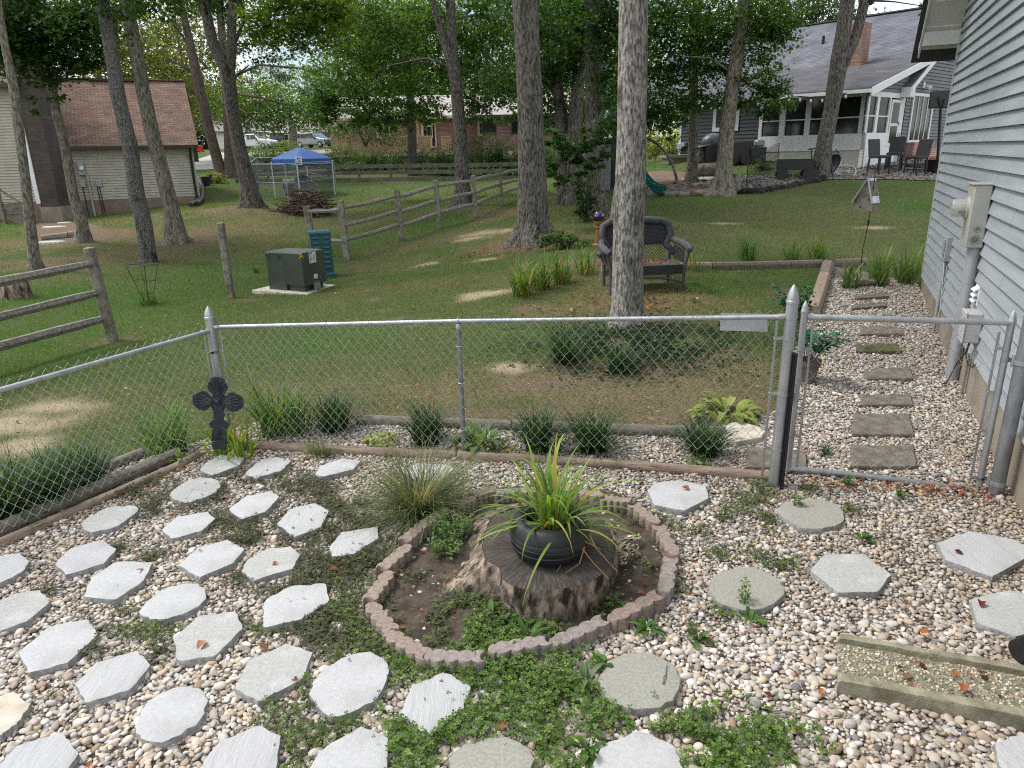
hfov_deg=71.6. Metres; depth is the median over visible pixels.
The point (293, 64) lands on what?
woods
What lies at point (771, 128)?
screen window
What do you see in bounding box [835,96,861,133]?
screen window
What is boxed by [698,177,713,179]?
stone disc
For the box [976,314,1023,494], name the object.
hinge post
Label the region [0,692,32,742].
stepping stone
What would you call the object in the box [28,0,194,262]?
hickory tree
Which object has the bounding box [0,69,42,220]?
beige house
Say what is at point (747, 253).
daylily
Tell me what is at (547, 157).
shrub
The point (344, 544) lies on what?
stepping stone
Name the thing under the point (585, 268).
daylily
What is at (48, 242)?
flat stone
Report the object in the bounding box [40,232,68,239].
log
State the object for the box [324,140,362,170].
shrub
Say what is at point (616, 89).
background tree
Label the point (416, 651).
edging block
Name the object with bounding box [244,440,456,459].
landscape timber
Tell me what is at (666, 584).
edging block
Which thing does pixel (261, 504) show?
stepping stone
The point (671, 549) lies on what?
edging block
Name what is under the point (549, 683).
clover
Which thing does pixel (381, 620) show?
edging block
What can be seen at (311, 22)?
forked hickory
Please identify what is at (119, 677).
stepping stone
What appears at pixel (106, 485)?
landscape timber
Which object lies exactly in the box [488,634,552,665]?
edging block
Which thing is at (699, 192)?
rock
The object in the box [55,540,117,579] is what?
stepping stone
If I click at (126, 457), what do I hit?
landscape timber
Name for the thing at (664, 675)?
twig
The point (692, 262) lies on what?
daylily
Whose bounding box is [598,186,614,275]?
hidden trunk
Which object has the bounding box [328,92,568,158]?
brick house
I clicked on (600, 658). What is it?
weed
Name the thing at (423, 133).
window
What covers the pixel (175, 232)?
beech tree
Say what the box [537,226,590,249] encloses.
shrub
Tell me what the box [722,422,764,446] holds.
rock
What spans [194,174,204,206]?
drain pipe
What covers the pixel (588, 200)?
shrub
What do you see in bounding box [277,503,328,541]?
stepping stone
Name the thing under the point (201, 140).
background tree
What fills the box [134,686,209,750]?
stepping stone
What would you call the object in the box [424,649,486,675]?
edging block
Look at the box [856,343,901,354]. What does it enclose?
paver
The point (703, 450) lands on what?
liriope
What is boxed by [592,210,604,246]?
gazing ball
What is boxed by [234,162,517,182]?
board fence
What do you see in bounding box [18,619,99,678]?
stepping stone
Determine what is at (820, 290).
lawn edging block
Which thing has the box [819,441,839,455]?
grass tuft
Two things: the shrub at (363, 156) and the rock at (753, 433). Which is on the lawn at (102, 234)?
the shrub at (363, 156)
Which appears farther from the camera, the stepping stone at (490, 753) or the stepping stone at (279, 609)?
the stepping stone at (279, 609)
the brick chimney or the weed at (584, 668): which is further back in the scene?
the brick chimney
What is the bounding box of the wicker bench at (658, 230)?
[596,216,693,295]
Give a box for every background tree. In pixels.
[50,0,188,83]
[116,0,220,124]
[149,0,258,161]
[191,75,249,148]
[192,57,306,148]
[241,70,344,150]
[281,2,397,138]
[319,111,430,149]
[321,0,470,175]
[329,0,436,96]
[365,0,485,95]
[422,0,515,94]
[462,3,569,92]
[505,4,615,136]
[561,0,676,137]
[609,52,679,147]
[756,0,873,25]
[806,0,884,20]
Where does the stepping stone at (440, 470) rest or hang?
on the gravel yard at (738, 543)
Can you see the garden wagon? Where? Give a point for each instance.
(804, 166)
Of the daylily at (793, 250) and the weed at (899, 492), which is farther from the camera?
the daylily at (793, 250)
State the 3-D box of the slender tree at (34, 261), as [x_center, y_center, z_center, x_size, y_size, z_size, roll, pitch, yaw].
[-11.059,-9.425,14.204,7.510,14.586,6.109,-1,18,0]
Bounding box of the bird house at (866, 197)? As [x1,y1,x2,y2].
[851,175,879,210]
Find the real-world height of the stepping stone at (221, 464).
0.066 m
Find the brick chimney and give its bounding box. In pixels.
[13,2,82,220]
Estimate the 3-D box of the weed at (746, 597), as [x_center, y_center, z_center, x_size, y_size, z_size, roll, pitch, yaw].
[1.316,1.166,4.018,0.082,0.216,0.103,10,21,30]
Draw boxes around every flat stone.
[38,240,66,244]
[42,226,66,228]
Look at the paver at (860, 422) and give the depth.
6.48 m
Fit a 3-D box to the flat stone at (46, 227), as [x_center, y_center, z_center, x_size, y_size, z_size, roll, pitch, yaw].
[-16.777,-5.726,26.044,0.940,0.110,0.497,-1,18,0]
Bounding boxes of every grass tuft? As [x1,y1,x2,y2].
[128,286,165,305]
[251,264,260,272]
[292,433,346,461]
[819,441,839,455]
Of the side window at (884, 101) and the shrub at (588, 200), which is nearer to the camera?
the shrub at (588, 200)
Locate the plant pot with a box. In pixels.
[510,502,589,566]
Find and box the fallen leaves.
[0,205,1017,767]
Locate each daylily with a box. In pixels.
[105,387,210,455]
[173,409,263,458]
[183,408,270,459]
[227,364,339,439]
[250,380,344,437]
[471,433,647,605]
[489,251,554,297]
[506,248,570,290]
[538,246,592,284]
[571,245,596,274]
[680,245,708,271]
[732,229,769,261]
[777,235,817,260]
[787,227,842,259]
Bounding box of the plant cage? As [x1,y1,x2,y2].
[126,263,157,303]
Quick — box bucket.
[200,177,210,185]
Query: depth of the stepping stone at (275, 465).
5.90 m
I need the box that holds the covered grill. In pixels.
[698,133,718,161]
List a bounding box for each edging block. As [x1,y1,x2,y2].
[362,570,394,609]
[365,601,399,639]
[376,544,412,574]
[383,630,432,672]
[398,521,427,547]
[420,509,447,535]
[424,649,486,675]
[452,496,476,515]
[468,487,495,504]
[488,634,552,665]
[494,488,518,503]
[518,487,560,501]
[548,615,610,656]
[560,485,603,506]
[600,495,630,512]
[607,590,665,633]
[627,502,660,531]
[652,524,679,564]
[657,556,678,605]
[680,262,711,269]
[711,262,749,269]
[748,260,790,268]
[789,259,823,267]
[808,296,823,313]
[810,285,827,302]
[815,272,830,291]
[819,260,833,276]
[833,258,870,266]
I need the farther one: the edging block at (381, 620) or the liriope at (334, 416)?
the liriope at (334, 416)
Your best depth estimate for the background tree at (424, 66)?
79.64 m
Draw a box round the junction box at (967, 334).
[934,307,983,383]
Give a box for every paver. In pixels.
[745,446,806,471]
[849,445,915,470]
[850,302,886,310]
[852,414,913,437]
[854,292,888,300]
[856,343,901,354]
[860,326,903,336]
[860,394,912,407]
[863,368,912,381]
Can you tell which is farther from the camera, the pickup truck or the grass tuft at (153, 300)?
the pickup truck
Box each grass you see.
[314,429,512,556]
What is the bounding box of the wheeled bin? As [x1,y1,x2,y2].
[197,145,203,151]
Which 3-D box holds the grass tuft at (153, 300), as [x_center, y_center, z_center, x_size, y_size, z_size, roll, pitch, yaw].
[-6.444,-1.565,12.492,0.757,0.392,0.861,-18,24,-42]
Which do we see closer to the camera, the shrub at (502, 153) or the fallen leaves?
the fallen leaves
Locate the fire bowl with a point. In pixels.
(836, 159)
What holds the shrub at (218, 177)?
on the lawn at (102, 234)
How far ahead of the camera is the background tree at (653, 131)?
67.53 m
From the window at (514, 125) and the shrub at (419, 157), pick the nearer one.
the shrub at (419, 157)
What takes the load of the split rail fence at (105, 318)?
on the lawn at (102, 234)
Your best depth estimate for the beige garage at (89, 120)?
34.90 m
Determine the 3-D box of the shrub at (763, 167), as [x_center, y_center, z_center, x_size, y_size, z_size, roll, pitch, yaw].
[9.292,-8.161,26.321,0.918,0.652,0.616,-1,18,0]
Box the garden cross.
[192,376,243,449]
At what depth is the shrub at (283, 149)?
51.88 m
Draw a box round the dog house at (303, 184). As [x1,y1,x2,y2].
[282,175,316,195]
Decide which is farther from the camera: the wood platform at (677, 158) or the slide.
the wood platform at (677, 158)
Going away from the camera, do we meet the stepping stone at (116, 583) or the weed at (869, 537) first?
the stepping stone at (116, 583)
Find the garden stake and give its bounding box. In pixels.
[778,352,797,489]
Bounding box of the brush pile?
[268,187,345,217]
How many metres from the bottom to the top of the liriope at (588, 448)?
0.516 m
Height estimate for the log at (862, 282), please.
0.113 m
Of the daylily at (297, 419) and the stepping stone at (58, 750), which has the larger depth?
the daylily at (297, 419)
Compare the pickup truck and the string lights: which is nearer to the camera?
the string lights
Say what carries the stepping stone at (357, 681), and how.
on the gravel yard at (738, 543)
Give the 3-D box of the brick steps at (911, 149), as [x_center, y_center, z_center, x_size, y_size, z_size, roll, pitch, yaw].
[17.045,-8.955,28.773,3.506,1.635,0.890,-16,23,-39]
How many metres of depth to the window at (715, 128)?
31.81 m
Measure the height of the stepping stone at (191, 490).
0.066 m
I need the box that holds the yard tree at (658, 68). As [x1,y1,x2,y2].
[600,0,735,182]
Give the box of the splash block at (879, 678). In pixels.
[836,633,1023,732]
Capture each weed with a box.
[477,600,509,621]
[509,617,554,643]
[562,660,603,696]
[566,735,606,767]
[585,651,613,667]
[604,591,628,607]
[628,615,666,637]
[689,627,714,648]
[737,577,751,603]
[739,606,768,625]
[792,492,806,505]
[843,473,857,486]
[851,532,875,542]
[896,486,909,498]
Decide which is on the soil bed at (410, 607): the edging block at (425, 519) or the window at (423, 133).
the edging block at (425, 519)
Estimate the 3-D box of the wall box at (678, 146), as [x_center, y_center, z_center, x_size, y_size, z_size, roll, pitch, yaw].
[7.933,-11.217,33.502,0.200,0.266,0.289,-16,23,-39]
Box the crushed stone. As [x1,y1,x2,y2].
[645,159,936,195]
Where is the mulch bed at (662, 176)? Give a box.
[646,171,689,186]
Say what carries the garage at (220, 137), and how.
on the lawn at (102, 234)
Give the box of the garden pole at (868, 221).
[860,164,875,273]
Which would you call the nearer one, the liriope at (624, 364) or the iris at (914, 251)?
the liriope at (624, 364)
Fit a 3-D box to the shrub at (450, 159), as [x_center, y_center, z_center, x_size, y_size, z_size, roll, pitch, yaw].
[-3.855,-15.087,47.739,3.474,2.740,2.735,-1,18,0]
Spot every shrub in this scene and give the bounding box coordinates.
[198,170,228,183]
[247,140,280,171]
[268,137,302,165]
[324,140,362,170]
[344,150,379,170]
[361,146,401,170]
[386,144,427,169]
[416,141,450,169]
[431,141,471,175]
[453,128,513,175]
[479,138,517,175]
[511,147,556,175]
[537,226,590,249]
[545,138,582,176]
[569,161,602,221]
[646,127,678,161]
[650,129,678,152]
[661,147,680,154]
[754,155,772,170]
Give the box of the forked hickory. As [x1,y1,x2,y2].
[184,0,365,208]
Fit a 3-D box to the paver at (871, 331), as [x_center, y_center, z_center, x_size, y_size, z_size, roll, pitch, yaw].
[4.878,-0.702,9.481,0.690,0.050,0.458,-1,18,0]
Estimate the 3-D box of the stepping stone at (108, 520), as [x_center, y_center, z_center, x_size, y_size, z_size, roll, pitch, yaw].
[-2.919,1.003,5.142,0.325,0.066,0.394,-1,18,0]
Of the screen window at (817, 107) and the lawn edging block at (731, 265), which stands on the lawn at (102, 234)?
the lawn edging block at (731, 265)
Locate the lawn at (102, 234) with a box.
[0,136,935,486]
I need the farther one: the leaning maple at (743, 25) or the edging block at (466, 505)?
the leaning maple at (743, 25)
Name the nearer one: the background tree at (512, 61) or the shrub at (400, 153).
the shrub at (400, 153)
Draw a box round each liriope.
[0,435,121,520]
[0,438,93,528]
[38,428,136,498]
[286,378,386,437]
[378,393,477,452]
[487,395,584,459]
[523,322,600,365]
[544,395,647,463]
[589,338,647,374]
[656,400,753,462]
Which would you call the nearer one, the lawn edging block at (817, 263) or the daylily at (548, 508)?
the daylily at (548, 508)
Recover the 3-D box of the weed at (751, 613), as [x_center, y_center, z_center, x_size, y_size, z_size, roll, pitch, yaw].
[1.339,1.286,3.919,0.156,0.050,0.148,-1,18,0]
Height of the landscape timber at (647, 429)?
0.120 m
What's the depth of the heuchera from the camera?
6.41 m
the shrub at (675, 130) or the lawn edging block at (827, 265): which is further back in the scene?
the shrub at (675, 130)
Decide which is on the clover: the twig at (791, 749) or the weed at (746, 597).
the twig at (791, 749)
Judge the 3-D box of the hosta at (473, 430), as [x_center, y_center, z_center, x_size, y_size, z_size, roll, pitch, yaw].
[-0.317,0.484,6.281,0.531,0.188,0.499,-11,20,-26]
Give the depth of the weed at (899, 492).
5.25 m
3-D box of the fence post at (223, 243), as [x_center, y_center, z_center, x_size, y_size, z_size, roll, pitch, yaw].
[-5.147,-2.122,12.817,0.107,1.552,0.125,-1,18,0]
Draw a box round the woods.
[63,50,677,137]
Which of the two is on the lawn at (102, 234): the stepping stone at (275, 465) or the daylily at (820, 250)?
the daylily at (820, 250)
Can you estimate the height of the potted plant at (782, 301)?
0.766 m
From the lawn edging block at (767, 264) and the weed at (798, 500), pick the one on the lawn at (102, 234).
the lawn edging block at (767, 264)
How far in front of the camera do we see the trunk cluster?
18.08 m
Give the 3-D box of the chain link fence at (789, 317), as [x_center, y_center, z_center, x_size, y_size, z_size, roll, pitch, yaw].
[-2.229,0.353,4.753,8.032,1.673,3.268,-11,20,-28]
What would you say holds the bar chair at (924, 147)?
on the patio gravel
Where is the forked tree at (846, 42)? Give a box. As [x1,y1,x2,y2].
[813,0,922,177]
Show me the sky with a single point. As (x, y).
(880, 6)
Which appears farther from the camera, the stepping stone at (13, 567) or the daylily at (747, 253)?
the daylily at (747, 253)
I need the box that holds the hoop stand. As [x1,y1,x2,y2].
[835,161,855,174]
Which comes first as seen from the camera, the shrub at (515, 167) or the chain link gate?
the chain link gate
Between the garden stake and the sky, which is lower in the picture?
the garden stake
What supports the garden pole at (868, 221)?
on the lawn at (102, 234)
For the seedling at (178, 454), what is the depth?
6.12 m
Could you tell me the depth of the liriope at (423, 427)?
6.37 m
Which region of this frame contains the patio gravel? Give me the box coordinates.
[645,162,936,194]
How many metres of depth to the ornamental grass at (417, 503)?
5.18 m
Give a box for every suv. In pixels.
[269,133,284,144]
[297,133,334,147]
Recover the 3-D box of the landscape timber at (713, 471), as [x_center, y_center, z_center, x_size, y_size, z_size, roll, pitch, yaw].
[0.799,0.670,5.873,2.574,0.090,0.131,3,18,11]
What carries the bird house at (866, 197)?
hanging from the garden pole at (868, 221)
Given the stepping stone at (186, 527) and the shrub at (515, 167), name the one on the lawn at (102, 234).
the shrub at (515, 167)
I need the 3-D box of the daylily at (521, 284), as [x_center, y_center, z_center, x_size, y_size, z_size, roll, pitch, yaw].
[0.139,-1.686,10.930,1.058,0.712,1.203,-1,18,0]
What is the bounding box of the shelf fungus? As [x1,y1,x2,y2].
[612,533,640,563]
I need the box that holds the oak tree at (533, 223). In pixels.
[451,0,600,249]
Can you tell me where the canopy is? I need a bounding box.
[271,148,334,197]
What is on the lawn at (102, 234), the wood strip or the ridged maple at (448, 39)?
the ridged maple at (448, 39)
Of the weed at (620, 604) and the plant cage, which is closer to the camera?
the weed at (620, 604)
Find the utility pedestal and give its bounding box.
[307,229,336,277]
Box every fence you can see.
[0,247,118,350]
[0,284,798,531]
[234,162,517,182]
[303,169,517,260]
[746,143,779,186]
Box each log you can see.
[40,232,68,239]
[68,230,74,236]
[657,179,684,184]
[839,279,889,285]
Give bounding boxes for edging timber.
[647,191,678,195]
[679,191,689,196]
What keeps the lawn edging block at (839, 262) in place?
on the lawn at (102, 234)
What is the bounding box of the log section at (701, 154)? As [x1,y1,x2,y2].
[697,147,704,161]
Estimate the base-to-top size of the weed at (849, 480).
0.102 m
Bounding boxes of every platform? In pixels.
[659,155,687,163]
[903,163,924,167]
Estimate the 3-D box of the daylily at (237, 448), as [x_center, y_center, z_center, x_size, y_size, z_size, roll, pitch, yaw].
[-2.433,0.464,6.170,0.728,0.414,0.608,7,20,23]
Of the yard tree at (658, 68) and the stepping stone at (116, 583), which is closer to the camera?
the stepping stone at (116, 583)
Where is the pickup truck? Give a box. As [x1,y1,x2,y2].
[245,134,277,148]
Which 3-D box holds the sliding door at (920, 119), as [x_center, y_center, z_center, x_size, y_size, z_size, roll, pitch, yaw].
[16.169,-10.492,28.060,2.101,1.829,0.060,-16,23,-39]
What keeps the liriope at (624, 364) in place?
on the lawn at (102, 234)
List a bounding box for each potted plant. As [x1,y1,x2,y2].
[771,276,816,339]
[794,311,851,383]
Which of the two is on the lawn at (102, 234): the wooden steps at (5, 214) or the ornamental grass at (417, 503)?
the wooden steps at (5, 214)
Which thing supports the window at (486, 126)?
in the brick house at (503, 132)
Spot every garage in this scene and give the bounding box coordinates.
[57,77,199,216]
[213,114,337,148]
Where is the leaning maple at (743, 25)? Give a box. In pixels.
[664,0,821,196]
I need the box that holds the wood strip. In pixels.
[960,353,970,393]
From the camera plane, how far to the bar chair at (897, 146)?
25.10 m
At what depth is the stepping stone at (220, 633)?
3.83 m
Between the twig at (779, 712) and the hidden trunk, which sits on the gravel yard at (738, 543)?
the twig at (779, 712)
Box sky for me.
[42,0,922,138]
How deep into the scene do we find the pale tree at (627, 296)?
8.76 m
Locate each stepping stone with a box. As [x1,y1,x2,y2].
[0,553,30,588]
[0,590,51,636]
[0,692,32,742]
[0,732,80,767]
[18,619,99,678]
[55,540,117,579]
[75,651,151,709]
[81,506,138,537]
[83,561,153,605]
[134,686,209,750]
[139,583,206,625]
[162,512,215,542]
[169,478,220,506]
[174,611,243,667]
[179,540,244,583]
[200,455,244,478]
[203,726,281,767]
[229,491,279,524]
[234,644,313,707]
[241,546,300,585]
[245,457,291,482]
[262,583,329,634]
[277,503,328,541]
[309,652,389,724]
[310,727,388,767]
[315,458,360,480]
[329,526,379,559]
[399,672,471,736]
[404,463,454,484]
[448,737,534,767]
[591,730,681,767]
[597,653,680,716]
[647,480,708,516]
[708,567,784,615]
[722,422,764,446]
[778,498,843,534]
[810,554,890,598]
[936,531,1023,581]
[970,590,1023,639]
[993,734,1023,767]
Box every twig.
[662,663,667,683]
[774,711,855,719]
[784,729,828,756]
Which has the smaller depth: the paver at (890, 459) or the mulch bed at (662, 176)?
the paver at (890, 459)
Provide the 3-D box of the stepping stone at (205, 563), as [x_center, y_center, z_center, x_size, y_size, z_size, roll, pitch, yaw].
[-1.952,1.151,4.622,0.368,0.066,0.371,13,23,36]
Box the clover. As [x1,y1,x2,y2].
[29,457,870,767]
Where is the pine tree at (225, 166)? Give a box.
[122,0,381,178]
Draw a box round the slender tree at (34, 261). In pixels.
[0,0,44,270]
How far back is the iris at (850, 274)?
11.43 m
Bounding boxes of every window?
[421,125,432,137]
[477,121,482,135]
[482,119,496,133]
[511,117,517,133]
[712,105,739,131]
[762,102,780,136]
[784,100,806,135]
[809,99,824,134]
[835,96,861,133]
[862,96,876,132]
[876,97,888,132]
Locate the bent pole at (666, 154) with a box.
[647,137,677,183]
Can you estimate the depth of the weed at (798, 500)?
5.09 m
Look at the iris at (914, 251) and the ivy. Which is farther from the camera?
the iris at (914, 251)
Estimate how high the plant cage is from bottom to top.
0.714 m
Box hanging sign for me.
[720,313,767,331]
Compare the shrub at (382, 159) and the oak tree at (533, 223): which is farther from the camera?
the shrub at (382, 159)
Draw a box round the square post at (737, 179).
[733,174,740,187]
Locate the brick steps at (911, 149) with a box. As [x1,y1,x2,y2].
[904,142,940,159]
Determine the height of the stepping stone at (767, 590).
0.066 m
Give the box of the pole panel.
[928,90,949,158]
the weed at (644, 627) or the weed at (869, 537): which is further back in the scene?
the weed at (869, 537)
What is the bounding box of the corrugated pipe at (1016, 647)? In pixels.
[1008,636,1023,664]
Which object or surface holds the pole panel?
on the patio gravel
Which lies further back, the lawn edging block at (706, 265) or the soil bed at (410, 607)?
the lawn edging block at (706, 265)
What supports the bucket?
on the lawn at (102, 234)
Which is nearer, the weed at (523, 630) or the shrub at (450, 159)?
the weed at (523, 630)
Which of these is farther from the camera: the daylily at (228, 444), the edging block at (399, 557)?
the daylily at (228, 444)
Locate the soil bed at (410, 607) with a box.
[381,483,662,651]
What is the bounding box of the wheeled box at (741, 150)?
[733,140,766,164]
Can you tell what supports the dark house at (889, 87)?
on the lawn at (102, 234)
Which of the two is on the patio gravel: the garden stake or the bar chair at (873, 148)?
the bar chair at (873, 148)
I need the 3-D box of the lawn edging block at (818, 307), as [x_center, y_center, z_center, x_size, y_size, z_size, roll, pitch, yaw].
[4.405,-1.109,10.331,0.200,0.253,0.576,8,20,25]
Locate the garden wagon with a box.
[775,148,814,179]
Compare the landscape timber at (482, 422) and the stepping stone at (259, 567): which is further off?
the landscape timber at (482, 422)
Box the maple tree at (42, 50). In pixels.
[0,0,140,242]
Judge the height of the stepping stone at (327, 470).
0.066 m
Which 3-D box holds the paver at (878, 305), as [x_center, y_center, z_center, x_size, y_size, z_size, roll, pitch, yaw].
[5.293,-1.155,10.582,0.771,0.050,0.268,-6,19,-15]
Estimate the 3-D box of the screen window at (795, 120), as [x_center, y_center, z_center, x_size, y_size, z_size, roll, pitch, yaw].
[10.836,-10.145,27.110,0.080,1.244,0.801,-16,23,-39]
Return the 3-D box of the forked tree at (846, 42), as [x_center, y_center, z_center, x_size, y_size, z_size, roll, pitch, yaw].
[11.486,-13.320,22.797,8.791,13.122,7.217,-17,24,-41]
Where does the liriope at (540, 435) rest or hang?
on the gravel yard at (738, 543)
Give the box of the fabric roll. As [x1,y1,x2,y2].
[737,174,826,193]
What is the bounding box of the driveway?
[195,149,338,169]
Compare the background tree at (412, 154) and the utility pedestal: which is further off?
the background tree at (412, 154)
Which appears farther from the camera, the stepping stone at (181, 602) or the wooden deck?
the wooden deck
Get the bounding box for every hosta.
[446,420,507,453]
[482,438,516,452]
[686,391,764,424]
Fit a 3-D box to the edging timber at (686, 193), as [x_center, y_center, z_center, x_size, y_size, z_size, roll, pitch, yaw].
[5.523,-6.062,22.738,0.322,0.199,0.209,2,18,10]
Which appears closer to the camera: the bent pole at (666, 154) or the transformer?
the transformer
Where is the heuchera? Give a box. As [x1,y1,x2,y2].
[363,430,397,446]
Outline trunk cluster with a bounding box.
[471,0,664,216]
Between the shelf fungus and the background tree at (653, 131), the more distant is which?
the background tree at (653, 131)
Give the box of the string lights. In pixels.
[702,93,846,108]
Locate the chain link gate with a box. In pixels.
[786,301,1016,488]
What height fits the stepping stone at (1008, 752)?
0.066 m
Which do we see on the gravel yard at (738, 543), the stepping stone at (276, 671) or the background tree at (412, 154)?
the stepping stone at (276, 671)
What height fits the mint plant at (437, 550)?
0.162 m
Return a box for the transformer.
[252,248,331,294]
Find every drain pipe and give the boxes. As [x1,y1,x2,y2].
[188,187,200,206]
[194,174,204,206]
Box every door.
[282,179,293,195]
[430,123,436,147]
[886,99,901,145]
[906,93,932,142]
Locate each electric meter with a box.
[76,162,105,215]
[945,182,993,380]
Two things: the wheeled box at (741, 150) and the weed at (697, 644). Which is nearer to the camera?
the weed at (697, 644)
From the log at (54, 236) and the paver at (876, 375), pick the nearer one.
the paver at (876, 375)
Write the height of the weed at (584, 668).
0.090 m
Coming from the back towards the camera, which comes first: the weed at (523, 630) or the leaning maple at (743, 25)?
the leaning maple at (743, 25)
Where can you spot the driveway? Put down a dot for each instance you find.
(204, 163)
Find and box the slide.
[612,143,666,195]
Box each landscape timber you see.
[0,448,181,536]
[0,451,201,547]
[103,448,145,473]
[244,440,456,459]
[356,415,511,429]
[457,451,768,480]
[512,419,725,438]
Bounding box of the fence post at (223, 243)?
[217,222,234,298]
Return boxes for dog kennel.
[251,157,336,200]
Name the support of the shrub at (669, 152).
on the lawn at (102, 234)
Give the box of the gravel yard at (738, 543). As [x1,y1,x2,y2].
[0,267,1023,767]
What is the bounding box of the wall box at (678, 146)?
[676,143,683,148]
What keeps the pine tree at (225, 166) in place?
on the lawn at (102, 234)
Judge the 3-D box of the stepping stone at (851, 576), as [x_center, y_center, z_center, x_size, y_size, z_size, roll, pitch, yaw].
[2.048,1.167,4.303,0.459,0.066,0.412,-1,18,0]
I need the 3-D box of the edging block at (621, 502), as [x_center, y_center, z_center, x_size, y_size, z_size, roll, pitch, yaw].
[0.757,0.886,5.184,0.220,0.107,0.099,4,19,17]
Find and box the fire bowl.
[831,154,840,173]
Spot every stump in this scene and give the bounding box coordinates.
[0,271,33,300]
[443,500,619,622]
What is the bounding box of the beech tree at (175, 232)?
[117,0,203,245]
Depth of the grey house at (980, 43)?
7.56 m
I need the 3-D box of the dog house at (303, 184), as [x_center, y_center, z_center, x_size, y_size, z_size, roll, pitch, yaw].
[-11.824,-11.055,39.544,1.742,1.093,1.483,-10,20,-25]
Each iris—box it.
[834,256,865,288]
[855,244,898,286]
[889,243,925,284]
[900,236,924,273]
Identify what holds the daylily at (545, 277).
on the lawn at (102, 234)
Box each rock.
[694,189,707,195]
[698,163,715,176]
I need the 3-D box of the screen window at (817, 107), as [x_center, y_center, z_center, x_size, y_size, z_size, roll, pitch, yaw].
[11.505,-9.922,26.381,0.080,1.244,0.825,-16,23,-39]
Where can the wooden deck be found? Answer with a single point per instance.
(367, 150)
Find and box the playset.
[602,64,658,190]
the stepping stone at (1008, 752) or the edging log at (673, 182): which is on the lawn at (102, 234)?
the edging log at (673, 182)
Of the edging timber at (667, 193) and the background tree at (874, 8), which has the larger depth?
the background tree at (874, 8)
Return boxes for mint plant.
[422,500,474,543]
[424,532,462,559]
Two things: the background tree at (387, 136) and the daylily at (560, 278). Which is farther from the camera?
the background tree at (387, 136)
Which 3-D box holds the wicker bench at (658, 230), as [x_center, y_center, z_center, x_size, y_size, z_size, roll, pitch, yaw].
[1.986,-1.975,10.874,1.425,1.125,0.788,-4,18,-8]
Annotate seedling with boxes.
[169,447,191,462]
[685,454,710,465]
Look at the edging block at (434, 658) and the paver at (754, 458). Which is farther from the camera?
the paver at (754, 458)
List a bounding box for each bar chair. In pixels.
[866,139,891,174]
[883,136,906,171]
[903,139,933,175]
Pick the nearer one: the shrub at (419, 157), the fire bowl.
the fire bowl
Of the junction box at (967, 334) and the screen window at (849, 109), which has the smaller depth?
the junction box at (967, 334)
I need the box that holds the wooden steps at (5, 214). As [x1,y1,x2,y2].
[0,188,38,223]
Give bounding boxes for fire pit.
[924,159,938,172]
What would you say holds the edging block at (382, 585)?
on the soil bed at (410, 607)
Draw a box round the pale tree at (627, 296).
[607,0,648,333]
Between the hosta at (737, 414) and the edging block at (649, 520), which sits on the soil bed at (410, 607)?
the edging block at (649, 520)
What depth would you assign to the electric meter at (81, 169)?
33.86 m
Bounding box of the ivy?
[467,300,779,386]
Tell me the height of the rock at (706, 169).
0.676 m
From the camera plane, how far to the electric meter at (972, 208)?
7.29 m
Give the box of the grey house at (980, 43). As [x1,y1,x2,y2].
[911,0,1023,516]
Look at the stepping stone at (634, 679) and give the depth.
3.44 m
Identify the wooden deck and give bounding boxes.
[330,114,454,161]
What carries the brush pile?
on the lawn at (102, 234)
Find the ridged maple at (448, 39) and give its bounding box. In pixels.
[287,0,541,207]
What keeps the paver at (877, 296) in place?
on the gravel yard at (738, 543)
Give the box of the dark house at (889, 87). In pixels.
[606,7,954,168]
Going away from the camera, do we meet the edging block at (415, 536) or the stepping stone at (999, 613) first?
the stepping stone at (999, 613)
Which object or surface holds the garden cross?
on the gravel yard at (738, 543)
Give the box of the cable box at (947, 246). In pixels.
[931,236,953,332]
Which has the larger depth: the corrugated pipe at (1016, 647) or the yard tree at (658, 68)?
the yard tree at (658, 68)
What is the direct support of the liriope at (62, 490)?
on the gravel yard at (738, 543)
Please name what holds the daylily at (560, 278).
on the lawn at (102, 234)
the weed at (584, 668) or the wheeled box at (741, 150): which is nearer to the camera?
the weed at (584, 668)
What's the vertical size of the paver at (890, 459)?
0.050 m

